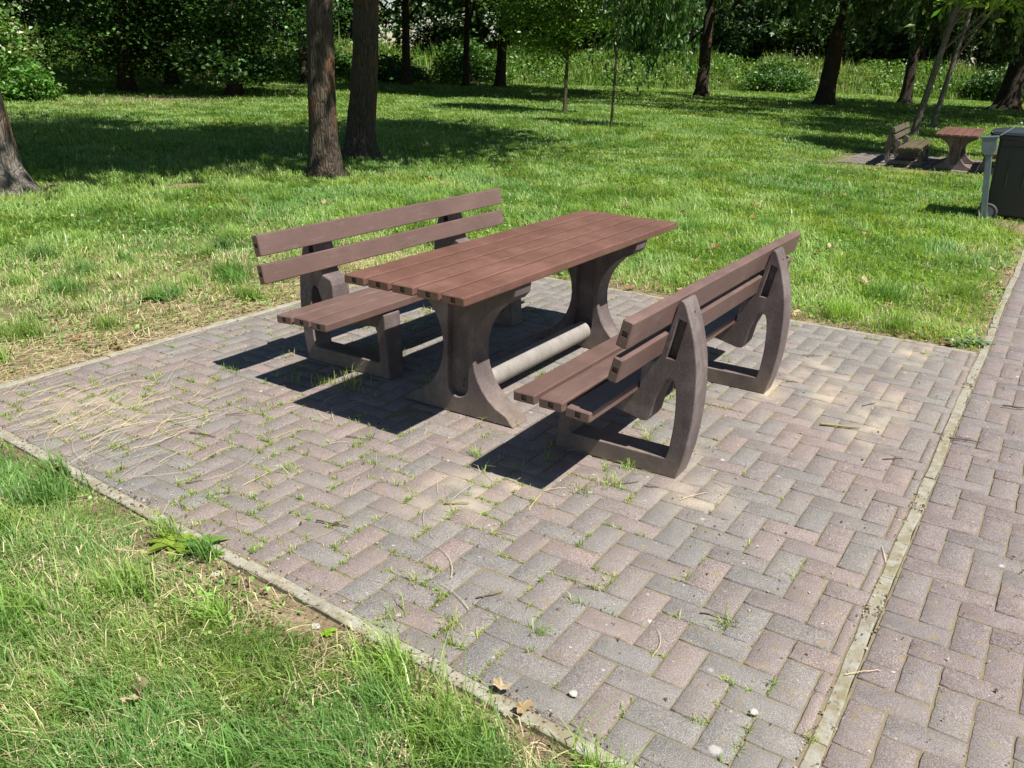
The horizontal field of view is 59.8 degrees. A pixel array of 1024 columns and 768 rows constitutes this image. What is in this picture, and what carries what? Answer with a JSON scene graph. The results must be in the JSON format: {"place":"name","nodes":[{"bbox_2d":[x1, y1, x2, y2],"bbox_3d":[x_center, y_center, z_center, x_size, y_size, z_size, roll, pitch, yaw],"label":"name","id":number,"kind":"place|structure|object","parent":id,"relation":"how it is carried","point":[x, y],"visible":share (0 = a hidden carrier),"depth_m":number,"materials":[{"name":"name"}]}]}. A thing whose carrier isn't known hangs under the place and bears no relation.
{"place":"outdoors","nodes":[
{"label":"outdoors","id":0,"kind":"place"},
{"bbox_2d":[0,278,977,767],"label":"patio","id":1,"kind":"structure","parent":0,"point":[650,706],"depth_m":3.66,"materials":[{"name":"grey brick"}]},
{"bbox_2d":[316,519,348,526],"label":"twig","id":2,"kind":"object","parent":1,"relation":"on","point":[333,523],"visible":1,"depth_m":3.43,"materials":[{"name":"wood"}]},
{"bbox_2d":[251,188,521,378],"bbox_3d":[-0.569,-0.670,5.535,0.652,0.810,2.324,14,24,29],"label":"park bench","id":3,"kind":"object","parent":1,"relation":"on","point":[329,302],"visible":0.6,"depth_m":5.04,"materials":[{"name":"brown wood"}]},
{"bbox_2d":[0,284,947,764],"bbox_3d":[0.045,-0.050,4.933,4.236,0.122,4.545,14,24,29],"label":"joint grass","id":4,"kind":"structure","parent":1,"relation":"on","point":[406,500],"depth_m":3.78,"materials":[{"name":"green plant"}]},
{"bbox_2d":[0,241,970,767],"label":"dry straw","id":5,"kind":"object","parent":1,"relation":"on","point":[190,445],"visible":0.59,"depth_m":4.37,"materials":[{"name":"beige plant"}]},
{"bbox_2d":[344,210,676,427],"bbox_3d":[0.127,-0.415,4.996,0.677,0.751,2.365,14,24,29],"label":"picnic table","id":6,"kind":"object","parent":1,"relation":"on","point":[470,290],"visible":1,"depth_m":4.52,"materials":[{"name":"brown wood"}]},
{"bbox_2d":[0,284,1023,767],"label":"litter crumbs","id":7,"kind":"object","parent":1,"relation":"on","point":[924,506],"visible":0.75,"depth_m":3.27,"materials":[{"name":"plant"}]},
{"bbox_2d":[569,690,576,696],"bbox_3d":[0.176,0.890,2.563,0.026,0.015,0.025,14,24,29],"label":"pebble","id":8,"kind":"object","parent":1,"relation":"on","point":[572,693],"visible":1,"depth_m":2.56,"materials":[{"name":"stone"}]},
{"bbox_2d":[514,231,800,478],"bbox_3d":[0.868,-0.220,4.460,0.652,0.810,2.320,14,24,29],"label":"park bench","id":9,"kind":"object","parent":1,"relation":"on","point":[640,362],"visible":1,"depth_m":3.91,"materials":[{"name":"brown wood"}]},
{"bbox_2d":[820,422,859,427],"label":"twig","id":10,"kind":"object","parent":1,"relation":"on","point":[829,424],"visible":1,"depth_m":4.50,"materials":[{"name":"beige wood"}]},
{"bbox_2d":[9,0,976,65],"label":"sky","id":11,"kind":"structure","parent":0,"point":[389,35],"materials":[{"name":"white"}]},
{"bbox_2d":[493,676,512,689],"bbox_3d":[-0.040,0.859,2.554,0.084,0.025,0.044,-3,21,-13],"label":"fallen leaf","id":12,"kind":"object","parent":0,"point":[498,682],"visible":0.98,"depth_m":2.56,"materials":[{"name":"beige plant"}]},
{"bbox_2d":[0,49,1023,767],"bbox_3d":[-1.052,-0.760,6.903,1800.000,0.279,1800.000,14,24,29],"label":"ground","id":13,"kind":"structure","parent":0,"point":[294,615],"depth_m":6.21,"materials":[{"name":"green plant"}]},
{"bbox_2d":[0,90,45,198],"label":"tree","id":14,"kind":"object","parent":13,"relation":"on","point":[15,176],"visible":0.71,"depth_m":10.04,"materials":[{"name":"brown plant"}]},
{"bbox_2d":[0,0,45,98],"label":"flowering bush","id":15,"kind":"object","parent":13,"relation":"on","point":[9,48],"visible":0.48,"depth_m":25.87,"materials":[{"name":"green plant"}]},
{"bbox_2d":[0,47,67,102],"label":"shrub","id":16,"kind":"object","parent":13,"relation":"on","point":[29,83],"visible":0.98,"depth_m":25.39,"materials":[{"name":"green plant"}]},
{"bbox_2d":[18,671,81,712],"bbox_3d":[-1.281,0.852,2.466,0.136,0.023,0.159,8,21,15],"label":"broadleaf weed","id":17,"kind":"object","parent":13,"relation":"on","point":[53,681],"visible":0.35,"depth_m":2.47,"materials":[{"name":"green plant"}]},
{"bbox_2d":[0,0,210,88],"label":"maple tree","id":18,"kind":"object","parent":13,"relation":"on","point":[24,14],"visible":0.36,"depth_m":31.55,"materials":[{"name":"green plant"}]},
{"bbox_2d":[119,672,148,703],"bbox_3d":[-1.015,0.820,2.390,0.082,0.048,0.154,-49,10,-14],"label":"fallen leaf","id":19,"kind":"object","parent":13,"relation":"on","point":[143,681],"visible":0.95,"depth_m":2.40,"materials":[{"name":"beige plant"}]},
{"bbox_2d":[0,0,293,92],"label":"maple tree","id":20,"kind":"object","parent":13,"relation":"on","point":[123,56],"visible":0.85,"depth_m":29.38,"materials":[{"name":"green plant"}]},
{"bbox_2d":[134,293,168,301],"bbox_3d":[-2.524,-0.619,6.275,0.288,0.043,0.224,3,20,2],"label":"broadleaf weed","id":21,"kind":"object","parent":13,"relation":"on","point":[155,298],"visible":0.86,"depth_m":6.22,"materials":[{"name":"green plant"}]},
{"bbox_2d":[28,0,287,85],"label":"maple tree","id":22,"kind":"object","parent":13,"relation":"on","point":[176,81],"visible":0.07,"depth_m":35.79,"materials":[{"name":"green plant"}]},
{"bbox_2d":[146,530,199,558],"bbox_3d":[-1.249,0.577,3.259,0.183,0.029,0.210,14,24,29],"label":"broadleaf weed","id":23,"kind":"object","parent":13,"relation":"on","point":[171,544],"visible":0.85,"depth_m":3.25,"materials":[{"name":"green plant"}]},
{"bbox_2d":[0,284,358,389],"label":"kerb back","id":24,"kind":"structure","parent":13,"relation":"on","point":[122,352],"depth_m":5.35,"materials":[{"name":"concrete"}]},
{"bbox_2d":[175,534,227,562],"bbox_3d":[-1.137,0.590,3.243,0.221,0.028,0.198,0,21,-5],"label":"broadleaf weed","id":25,"kind":"object","parent":13,"relation":"on","point":[213,539],"visible":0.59,"depth_m":3.23,"materials":[{"name":"green plant"}]},
{"bbox_2d":[64,0,392,95],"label":"maple tree","id":26,"kind":"object","parent":13,"relation":"on","point":[232,60],"visible":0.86,"depth_m":29.87,"materials":[{"name":"green plant"}]},
{"bbox_2d":[238,292,265,300],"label":"broadleaf weed","id":27,"kind":"object","parent":13,"relation":"on","point":[255,296],"visible":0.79,"depth_m":6.36,"materials":[{"name":"green plant"}]},
{"bbox_2d":[237,0,350,83],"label":"maple tree","id":28,"kind":"object","parent":13,"relation":"on","point":[303,78],"visible":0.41,"depth_m":41.48,"materials":[{"name":"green plant"}]},
{"bbox_2d":[0,427,639,767],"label":"kerb front","id":29,"kind":"structure","parent":13,"relation":"on","point":[565,736],"depth_m":2.88,"materials":[{"name":"concrete"}]},
{"bbox_2d":[506,699,533,713],"bbox_3d":[0.025,0.897,2.470,0.086,0.019,0.041,-11,31,-23],"label":"fallen leaf","id":30,"kind":"object","parent":29,"relation":"on","point":[522,707],"visible":1,"depth_m":2.48,"materials":[{"name":"beige plant"}]},
{"bbox_2d":[304,0,350,178],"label":"tree","id":31,"kind":"object","parent":13,"relation":"on","point":[324,156],"visible":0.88,"depth_m":12.18,"materials":[{"name":"brown plant"}]},
{"bbox_2d":[320,628,337,636],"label":"fallen leaf","id":32,"kind":"object","parent":13,"relation":"on","point":[326,631],"visible":0.97,"depth_m":2.80,"materials":[{"name":"green plant"}]},
{"bbox_2d":[341,0,383,158],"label":"tree","id":33,"kind":"object","parent":13,"relation":"on","point":[360,138],"visible":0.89,"depth_m":14.43,"materials":[{"name":"brown plant"}]},
{"bbox_2d":[378,53,434,81],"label":"shrub","id":34,"kind":"object","parent":13,"relation":"on","point":[390,63],"visible":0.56,"depth_m":44.80,"materials":[{"name":"green plant"}]},
{"bbox_2d":[396,0,435,85],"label":"poplar tree","id":35,"kind":"object","parent":13,"relation":"on","point":[406,72],"visible":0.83,"depth_m":41.49,"materials":[{"name":"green plant"}]},
{"bbox_2d":[402,0,499,85],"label":"alder tree","id":36,"kind":"object","parent":13,"relation":"on","point":[465,73],"visible":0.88,"depth_m":43.33,"materials":[{"name":"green plant"}]},
{"bbox_2d":[425,31,522,82],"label":"shrub","id":37,"kind":"object","parent":13,"relation":"on","point":[452,56],"visible":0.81,"depth_m":45.77,"materials":[{"name":"green plant"}]},
{"bbox_2d":[0,174,985,767],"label":"grass clumps","id":38,"kind":"object","parent":13,"relation":"on","point":[394,662],"visible":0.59,"depth_m":2.90,"materials":[{"name":"green plant"}]},
{"bbox_2d":[0,73,1023,325],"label":"lawn grass","id":39,"kind":"structure","parent":13,"relation":"on","point":[84,129],"depth_m":13.22,"materials":[{"name":"green plant"}]},
{"bbox_2d":[0,193,1023,767],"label":"clover","id":40,"kind":"object","parent":13,"relation":"on","point":[252,577],"visible":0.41,"depth_m":5.85,"materials":[{"name":"green plant"}]},
{"bbox_2d":[469,0,640,112],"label":"young tree","id":41,"kind":"object","parent":13,"relation":"on","point":[529,14],"visible":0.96,"depth_m":25.50,"materials":[{"name":"green plant"}]},
{"bbox_2d":[482,0,649,87],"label":"alder tree","id":42,"kind":"object","parent":13,"relation":"on","point":[500,77],"visible":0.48,"depth_m":42.85,"materials":[{"name":"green plant"}]},
{"bbox_2d":[587,0,705,127],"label":"young tree","id":43,"kind":"object","parent":13,"relation":"on","point":[652,9],"visible":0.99,"depth_m":21.30,"materials":[{"name":"green plant"}]},
{"bbox_2d":[544,277,975,353],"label":"kerb","id":44,"kind":"structure","parent":13,"relation":"on","point":[906,340],"depth_m":6.14,"materials":[{"name":"beige concrete"}]},
{"bbox_2d":[735,53,819,92],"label":"shrub","id":45,"kind":"object","parent":13,"relation":"on","point":[764,75],"visible":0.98,"depth_m":48.03,"materials":[{"name":"green plant"}]},
{"bbox_2d":[691,0,948,96],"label":"weeping birch","id":46,"kind":"object","parent":13,"relation":"on","point":[702,85],"visible":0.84,"depth_m":34.77,"materials":[{"name":"green plant"}]},
{"bbox_2d":[787,0,1023,106],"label":"weeping birch","id":47,"kind":"object","parent":13,"relation":"on","point":[825,95],"visible":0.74,"depth_m":33.11,"materials":[{"name":"green plant"}]},
{"bbox_2d":[798,249,1023,767],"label":"kerb along path","id":48,"kind":"structure","parent":13,"relation":"on","point":[815,751],"depth_m":3.21,"materials":[{"name":"beige concrete"}]},
{"bbox_2d":[841,0,1023,103],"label":"ash tree","id":49,"kind":"object","parent":13,"relation":"on","point":[906,93],"visible":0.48,"depth_m":36.99,"materials":[{"name":"green plant"}]},
{"bbox_2d":[909,0,990,135],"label":"robinia tree","id":50,"kind":"object","parent":13,"relation":"on","point":[954,18],"visible":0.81,"depth_m":22.59,"materials":[{"name":"brown plant"}]},
{"bbox_2d":[942,338,972,345],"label":"broadleaf weed","id":51,"kind":"object","parent":13,"relation":"on","point":[961,342],"visible":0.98,"depth_m":5.91,"materials":[{"name":"green plant"}]},
{"bbox_2d":[905,0,1023,36],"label":"robinia tree","id":52,"kind":"object","parent":13,"relation":"on","point":[991,4],"visible":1,"depth_m":17.76,"materials":[{"name":"green plant"}]},
{"bbox_2d":[929,0,1008,128],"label":"robinia tree","id":53,"kind":"object","parent":13,"relation":"on","point":[956,54],"visible":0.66,"depth_m":26.03,"materials":[{"name":"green plant"}]},
{"bbox_2d":[962,336,995,346],"bbox_3d":[3.101,-0.288,5.968,0.260,0.032,0.218,14,24,29],"label":"broadleaf weed","id":54,"kind":"object","parent":13,"relation":"on","point":[980,340],"visible":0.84,"depth_m":5.96,"materials":[{"name":"green plant"}]},
{"bbox_2d":[970,0,1023,110],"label":"oak tree","id":55,"kind":"object","parent":13,"relation":"on","point":[1009,95],"visible":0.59,"depth_m":39.67,"materials":[{"name":"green plant"}]},
{"bbox_2d":[976,127,1023,218],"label":"wheelie bin","id":56,"kind":"object","parent":13,"relation":"on","point":[1006,194],"visible":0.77,"depth_m":10.62,"materials":[{"name":"plastic"}]},
{"bbox_2d":[980,122,1022,219],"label":"bin post","id":57,"kind":"object","parent":13,"relation":"on","point":[989,147],"visible":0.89,"depth_m":10.51,"materials":[{"name":"metal"}]},
{"bbox_2d":[12,17,1023,101],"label":"grassy bank","id":58,"kind":"structure","parent":0,"point":[584,76],"depth_m":50.62,"materials":[{"name":"green plant"}]},
{"bbox_2d":[0,0,31,26],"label":"woodland tree","id":59,"kind":"object","parent":58,"relation":"on","point":[6,4],"visible":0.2,"depth_m":43.16,"materials":[{"name":"green plant"}]},
{"bbox_2d":[2,4,33,26],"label":"woodland scrub","id":60,"kind":"object","parent":58,"relation":"on","point":[19,17],"visible":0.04,"depth_m":45.92,"materials":[{"name":"green plant"}]},
{"bbox_2d":[14,0,87,22],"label":"woodland tree","id":61,"kind":"object","parent":58,"relation":"on","point":[58,7],"visible":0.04,"depth_m":45.50,"materials":[{"name":"green plant"}]},
{"bbox_2d":[20,0,86,31],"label":"woodland scrub","id":62,"kind":"object","parent":58,"relation":"on","point":[34,16],"visible":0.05,"depth_m":45.04,"materials":[{"name":"green plant"}]},
{"bbox_2d":[236,0,296,36],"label":"woodland tree","id":63,"kind":"object","parent":58,"relation":"on","point":[295,6],"visible":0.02,"depth_m":52.50,"materials":[{"name":"green plant"}]},
{"bbox_2d":[269,11,296,40],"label":"woodland scrub","id":64,"kind":"object","parent":58,"relation":"on","point":[280,27],"visible":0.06,"depth_m":53.72,"materials":[{"name":"green plant"}]},
{"bbox_2d":[278,46,351,78],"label":"shrub","id":65,"kind":"object","parent":58,"relation":"on","point":[345,60],"visible":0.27,"depth_m":44.61,"materials":[{"name":"green plant"}]},
{"bbox_2d":[288,15,352,46],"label":"woodland scrub","id":66,"kind":"object","parent":58,"relation":"on","point":[341,34],"visible":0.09,"depth_m":52.53,"materials":[{"name":"green plant"}]},
{"bbox_2d":[270,0,385,40],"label":"woodland tree","id":67,"kind":"object","parent":58,"relation":"on","point":[343,19],"visible":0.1,"depth_m":51.52,"materials":[{"name":"green plant"}]},
{"bbox_2d":[339,0,463,48],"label":"woodland tree","id":68,"kind":"object","parent":58,"relation":"on","point":[396,22],"visible":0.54,"depth_m":51.46,"materials":[{"name":"green plant"}]},
{"bbox_2d":[391,16,472,52],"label":"woodland scrub","id":69,"kind":"object","parent":58,"relation":"on","point":[421,41],"visible":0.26,"depth_m":54.81,"materials":[{"name":"green plant"}]},
{"bbox_2d":[436,10,508,50],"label":"woodland scrub","id":70,"kind":"object","parent":58,"relation":"on","point":[486,31],"visible":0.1,"depth_m":55.55,"materials":[{"name":"green plant"}]},
{"bbox_2d":[393,0,571,50],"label":"woodland tree","id":71,"kind":"object","parent":58,"relation":"on","point":[479,18],"visible":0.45,"depth_m":52.12,"materials":[{"name":"green plant"}]},
{"bbox_2d":[9,36,1008,99],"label":"bank weeds","id":72,"kind":"object","parent":58,"relation":"on","point":[875,61],"visible":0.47,"depth_m":50.61,"materials":[{"name":"green plant"}]},
{"bbox_2d":[484,0,608,46],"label":"woodland tree","id":73,"kind":"object","parent":58,"relation":"on","point":[526,28],"visible":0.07,"depth_m":54.18,"materials":[{"name":"green plant"}]},
{"bbox_2d":[574,23,623,53],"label":"woodland scrub","id":74,"kind":"object","parent":58,"relation":"on","point":[586,46],"visible":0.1,"depth_m":57.14,"materials":[{"name":"green plant"}]},
{"bbox_2d":[559,1,653,49],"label":"woodland tree","id":75,"kind":"object","parent":58,"relation":"on","point":[587,38],"visible":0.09,"depth_m":54.70,"materials":[{"name":"green plant"}]},
{"bbox_2d":[582,20,665,57],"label":"woodland scrub","id":76,"kind":"object","parent":58,"relation":"on","point":[642,47],"visible":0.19,"depth_m":55.99,"materials":[{"name":"green plant"}]},
{"bbox_2d":[588,0,724,58],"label":"woodland tree","id":77,"kind":"object","parent":58,"relation":"on","point":[693,29],"visible":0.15,"depth_m":55.75,"materials":[{"name":"green plant"}]},
{"bbox_2d":[633,23,701,54],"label":"woodland scrub","id":78,"kind":"object","parent":58,"relation":"on","point":[676,41],"visible":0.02,"depth_m":58.53,"materials":[{"name":"green plant"}]},
{"bbox_2d":[665,22,738,57],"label":"woodland scrub","id":79,"kind":"object","parent":58,"relation":"on","point":[713,45],"visible":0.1,"depth_m":57.45,"materials":[{"name":"green plant"}]},
{"bbox_2d":[677,0,780,33],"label":"woodland tree","id":80,"kind":"object","parent":58,"relation":"on","point":[731,16],"visible":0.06,"depth_m":64.42,"materials":[{"name":"green plant"}]},
{"bbox_2d":[691,13,770,62],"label":"woodland scrub","id":81,"kind":"object","parent":58,"relation":"on","point":[729,36],"visible":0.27,"depth_m":57.06,"materials":[{"name":"green plant"}]},
{"bbox_2d":[726,22,803,62],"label":"woodland scrub","id":82,"kind":"object","parent":58,"relation":"on","point":[769,49],"visible":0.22,"depth_m":57.13,"materials":[{"name":"green plant"}]},
{"bbox_2d":[715,0,823,56],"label":"woodland tree","id":83,"kind":"object","parent":58,"relation":"on","point":[753,32],"visible":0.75,"depth_m":55.67,"materials":[{"name":"green plant"}]},
{"bbox_2d":[721,0,826,56],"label":"woodland tree","id":84,"kind":"object","parent":58,"relation":"on","point":[811,39],"visible":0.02,"depth_m":63.88,"materials":[{"name":"green plant"}]},
{"bbox_2d":[790,34,864,65],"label":"woodland scrub","id":85,"kind":"object","parent":58,"relation":"on","point":[824,54],"visible":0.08,"depth_m":58.10,"materials":[{"name":"green plant"}]},
{"bbox_2d":[760,0,911,63],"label":"woodland tree","id":86,"kind":"object","parent":58,"relation":"on","point":[851,40],"visible":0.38,"depth_m":56.07,"materials":[{"name":"green plant"}]},
{"bbox_2d":[776,1,943,62],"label":"woodland tree","id":87,"kind":"object","parent":58,"relation":"on","point":[870,45],"visible":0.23,"depth_m":56.31,"materials":[{"name":"green plant"}]},
{"bbox_2d":[826,29,900,65],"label":"woodland scrub","id":88,"kind":"object","parent":58,"relation":"on","point":[866,54],"visible":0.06,"depth_m":57.72,"materials":[{"name":"green plant"}]},
{"bbox_2d":[852,33,907,65],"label":"woodland scrub","id":89,"kind":"object","parent":58,"relation":"on","point":[890,57],"visible":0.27,"depth_m":57.58,"materials":[{"name":"green plant"}]},
{"bbox_2d":[883,30,937,63],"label":"woodland scrub","id":90,"kind":"object","parent":58,"relation":"on","point":[903,49],"visible":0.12,"depth_m":59.47,"materials":[{"name":"green plant"}]},
{"bbox_2d":[862,3,991,62],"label":"woodland tree","id":91,"kind":"object","parent":58,"relation":"on","point":[922,49],"visible":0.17,"depth_m":56.48,"materials":[{"name":"green plant"}]},
{"bbox_2d":[901,43,957,64],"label":"woodland scrub","id":92,"kind":"object","parent":58,"relation":"on","point":[934,55],"visible":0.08,"depth_m":59.44,"materials":[{"name":"green plant"}]},
{"bbox_2d":[894,2,1017,72],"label":"woodland tree","id":93,"kind":"object","parent":58,"relation":"on","point":[984,59],"visible":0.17,"depth_m":56.61,"materials":[{"name":"green plant"}]},
{"bbox_2d":[945,18,984,63],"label":"woodland tree","id":94,"kind":"object","parent":58,"relation":"on","point":[966,46],"visible":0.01,"depth_m":63.72,"materials":[{"name":"green plant"}]},
{"bbox_2d":[949,64,1023,99],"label":"shrub","id":95,"kind":"object","parent":58,"relation":"on","point":[996,77],"visible":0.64,"depth_m":49.70,"materials":[{"name":"green plant"}]},
{"bbox_2d":[967,45,1010,71],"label":"woodland scrub","id":96,"kind":"object","parent":58,"relation":"on","point":[990,63],"visible":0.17,"depth_m":59.75,"materials":[{"name":"green plant"}]},
{"bbox_2d":[837,152,993,174],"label":"patio","id":97,"kind":"structure","parent":0,"point":[869,158],"depth_m":17.18,"materials":[{"name":"grey brick"}]},
{"bbox_2d":[884,121,931,165],"bbox_3d":[7.666,-4.648,17.199,0.678,0.689,2.317,13,23,26],"label":"park bench","id":98,"kind":"object","parent":97,"relation":"on","point":[897,133],"visible":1,"depth_m":16.78,"materials":[{"name":"brown wood"}]},
{"bbox_2d":[931,126,984,170],"bbox_3d":[8.380,-4.426,16.741,0.704,0.639,2.362,13,23,26],"label":"picnic table","id":99,"kind":"object","parent":97,"relation":"on","point":[957,140],"visible":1,"depth_m":16.17,"materials":[{"name":"brown wood"}]},
{"bbox_2d":[979,145,997,172],"bbox_3d":[9.073,-4.295,16.382,0.678,0.689,2.322,13,23,26],"label":"park bench","id":100,"kind":"object","parent":97,"relation":"on","point":[983,162],"visible":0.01,"depth_m":16.00,"materials":[{"name":"brown wood"}]},
{"bbox_2d":[819,262,1023,767],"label":"path","id":101,"kind":"structure","parent":0,"point":[860,726],"depth_m":2.99,"materials":[{"name":"grey brick"}]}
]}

